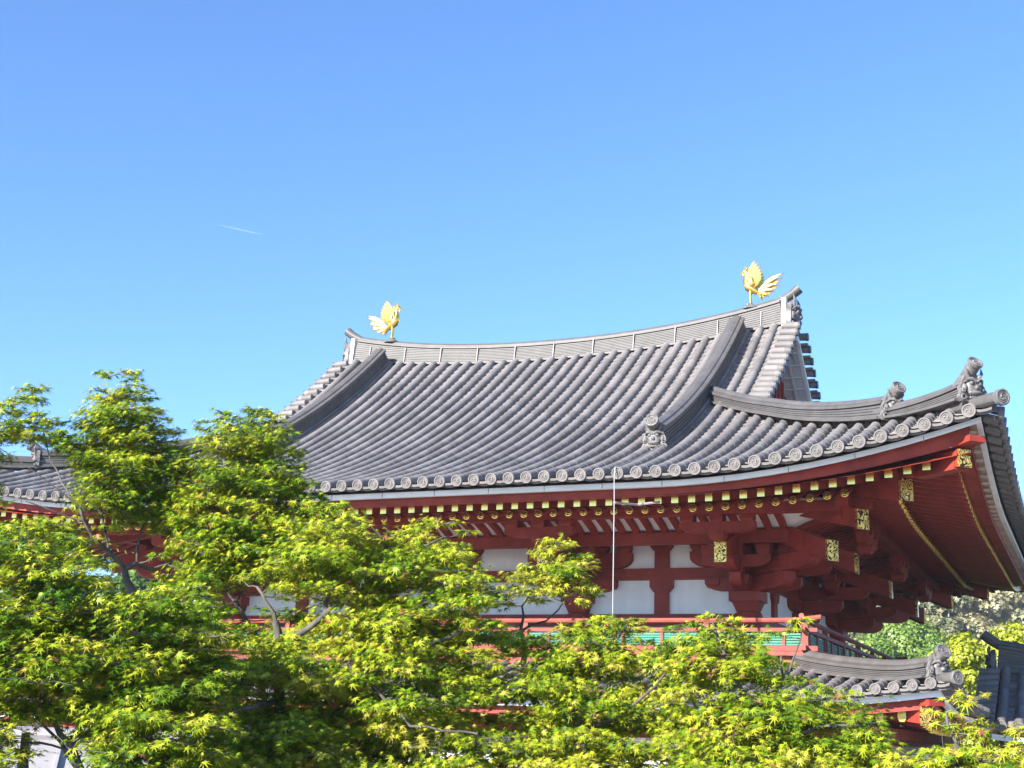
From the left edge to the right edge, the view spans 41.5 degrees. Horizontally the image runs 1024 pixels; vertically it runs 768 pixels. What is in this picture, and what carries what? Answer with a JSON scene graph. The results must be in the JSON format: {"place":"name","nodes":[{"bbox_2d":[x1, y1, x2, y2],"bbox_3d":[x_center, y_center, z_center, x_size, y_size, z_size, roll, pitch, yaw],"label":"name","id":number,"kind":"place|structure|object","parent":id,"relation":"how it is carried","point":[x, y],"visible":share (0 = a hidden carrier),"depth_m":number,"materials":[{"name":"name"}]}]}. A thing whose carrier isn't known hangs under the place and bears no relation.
{"place":"outdoors","nodes":[
{"label":"outdoors","id":0,"kind":"place"},
{"bbox_2d":[0,697,70,727],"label":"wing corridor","id":1,"kind":"object","parent":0,"point":[38,722],"depth_m":31.80,"materials":[{"name":"red wood"}]},
{"bbox_2d":[0,0,1023,594],"label":"sky","id":2,"kind":"structure","parent":0,"point":[204,198],"materials":[{"name":"blue"}]},
{"label":"lawn","id":3,"kind":"structure","parent":0,"visible":0},
{"bbox_2d":[0,564,83,637],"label":"hill tree","id":4,"kind":"object","parent":3,"relation":"on","point":[2,591],"visible":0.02,"depth_m":64.77,"materials":[{"name":"green plant"}]},
{"bbox_2d":[89,560,171,642],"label":"hill tree","id":5,"kind":"object","parent":3,"relation":"on","point":[136,579],"visible":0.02,"depth_m":70.81,"materials":[{"name":"green plant"}]},
{"bbox_2d":[106,596,222,645],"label":"broadleaf tree","id":6,"kind":"object","parent":3,"relation":"on","point":[158,603],"depth_m":54.42,"materials":[{"name":"green plant"}]},
{"bbox_2d":[845,632,875,654],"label":"hill tree","id":7,"kind":"object","parent":3,"relation":"on","point":[851,635],"visible":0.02,"depth_m":96.92,"materials":[{"name":"green plant"}]},
{"bbox_2d":[847,617,983,667],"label":"broadleaf tree","id":8,"kind":"object","parent":3,"relation":"on","point":[908,638],"visible":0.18,"depth_m":87.99,"materials":[{"name":"green plant"}]},
{"bbox_2d":[914,644,976,748],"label":"broadleaf tree","id":9,"kind":"object","parent":3,"relation":"on","point":[929,649],"depth_m":74.04,"materials":[{"name":"green plant"}]},
{"bbox_2d":[918,595,979,644],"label":"hill tree","id":10,"kind":"object","parent":3,"relation":"on","point":[946,618],"visible":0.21,"depth_m":90.55,"materials":[{"name":"green plant"}]},
{"bbox_2d":[929,632,1005,756],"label":"lime tree","id":11,"kind":"object","parent":3,"relation":"on","point":[967,658],"visible":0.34,"depth_m":42.66,"materials":[{"name":"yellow plant"}]},
{"bbox_2d":[969,618,1023,764],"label":"lime tree","id":12,"kind":"object","parent":3,"relation":"on","point":[1014,633],"visible":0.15,"depth_m":49.06,"materials":[{"name":"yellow plant"}]},
{"bbox_2d":[972,630,1023,747],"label":"wing corridor","id":13,"kind":"object","parent":3,"relation":"on","point":[1002,680],"visible":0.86,"depth_m":24.30,"materials":[{"name":"grey tile"}]},
{"bbox_3d":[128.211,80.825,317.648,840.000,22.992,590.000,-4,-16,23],"label":"hills","id":14,"kind":"structure","parent":0,"visible":0},
{"bbox_2d":[925,590,1023,650],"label":"hill tree","id":15,"kind":"object","parent":14,"relation":"on","point":[997,607],"visible":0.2,"depth_m":149.50,"materials":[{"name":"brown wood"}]},
{"bbox_2d":[1011,592,1023,625],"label":"hill tree","id":16,"kind":"object","parent":14,"relation":"on","point":[1016,614],"visible":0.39,"depth_m":116.16,"materials":[{"name":"green plant"}]},
{"bbox_3d":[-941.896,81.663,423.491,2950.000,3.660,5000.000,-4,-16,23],"label":"ground","id":17,"kind":"structure","parent":0,"visible":0},
{"bbox_2d":[1,726,177,767],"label":"wall","id":18,"kind":"structure","parent":17,"relation":"on","point":[57,759],"depth_m":11.78,"materials":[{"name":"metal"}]},
{"bbox_2d":[0,368,220,738],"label":"maple tree","id":19,"kind":"object","parent":17,"relation":"on","point":[130,476],"visible":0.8,"depth_m":10.39,"materials":[{"name":"green plant"}]},
{"bbox_2d":[0,524,254,767],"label":"maple tree","id":20,"kind":"object","parent":17,"relation":"on","point":[101,696],"visible":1,"depth_m":7.50,"materials":[{"name":"green plant"}]},
{"bbox_2d":[135,403,339,729],"bbox_3d":[-2.090,3.077,9.779,1.498,6.122,1.530,5,-15,-10],"label":"maple tree","id":21,"kind":"object","parent":17,"relation":"on","point":[233,543],"visible":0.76,"depth_m":10.12,"materials":[{"name":"green plant"}]},
{"bbox_2d":[170,499,532,767],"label":"maple tree","id":22,"kind":"object","parent":17,"relation":"on","point":[407,635],"visible":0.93,"depth_m":8.79,"materials":[{"name":"green plant"}]},
{"bbox_2d":[0,285,1023,767],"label":"temple hall","id":23,"kind":"structure","parent":17,"relation":"on","point":[770,485],"depth_m":23.28,"materials":[{"name":"grey tile"}]},
{"bbox_2d":[367,301,401,342],"bbox_3d":[-3.023,-1.425,31.867,0.960,1.018,0.378,-4,-16,23],"label":"phoenix statue","id":24,"kind":"object","parent":23,"relation":"on","point":[390,317],"visible":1,"depth_m":31.76,"materials":[{"name":"metal"}]},
{"bbox_2d":[611,444,661,686],"bbox_3d":[2.096,5.318,19.742,0.488,9.868,2.736,-4,-16,23],"label":"lightning cable","id":25,"kind":"object","parent":23,"relation":"attached to","point":[635,504],"visible":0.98,"depth_m":19.57,"materials":[{"name":"white metal"}]},
{"bbox_2d":[740,261,783,308],"bbox_3d":[5.252,-2.068,28.391,0.960,1.018,0.378,-4,-16,23],"label":"phoenix statue","id":26,"kind":"object","parent":23,"relation":"on","point":[753,279],"visible":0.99,"depth_m":28.37,"materials":[{"name":"metal"}]},
{"bbox_2d":[494,532,605,744],"bbox_3d":[0.216,3.731,9.311,0.889,5.402,1.046,-4,-16,23],"label":"maple tree","id":27,"kind":"object","parent":17,"relation":"on","point":[555,573],"visible":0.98,"depth_m":9.75,"materials":[{"name":"green plant"}]},
{"bbox_2d":[477,613,700,767],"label":"maple tree","id":28,"kind":"object","parent":17,"relation":"on","point":[565,668],"visible":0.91,"depth_m":8.85,"materials":[{"name":"green plant"}]},
{"bbox_2d":[636,610,927,767],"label":"maple tree","id":29,"kind":"object","parent":17,"relation":"on","point":[768,728],"visible":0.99,"depth_m":8.09,"materials":[{"name":"green plant"}]},
{"bbox_2d":[871,687,1023,767],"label":"maple tree","id":30,"kind":"object","parent":17,"relation":"on","point":[957,756],"visible":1,"depth_m":6.30,"materials":[{"name":"green plant"}]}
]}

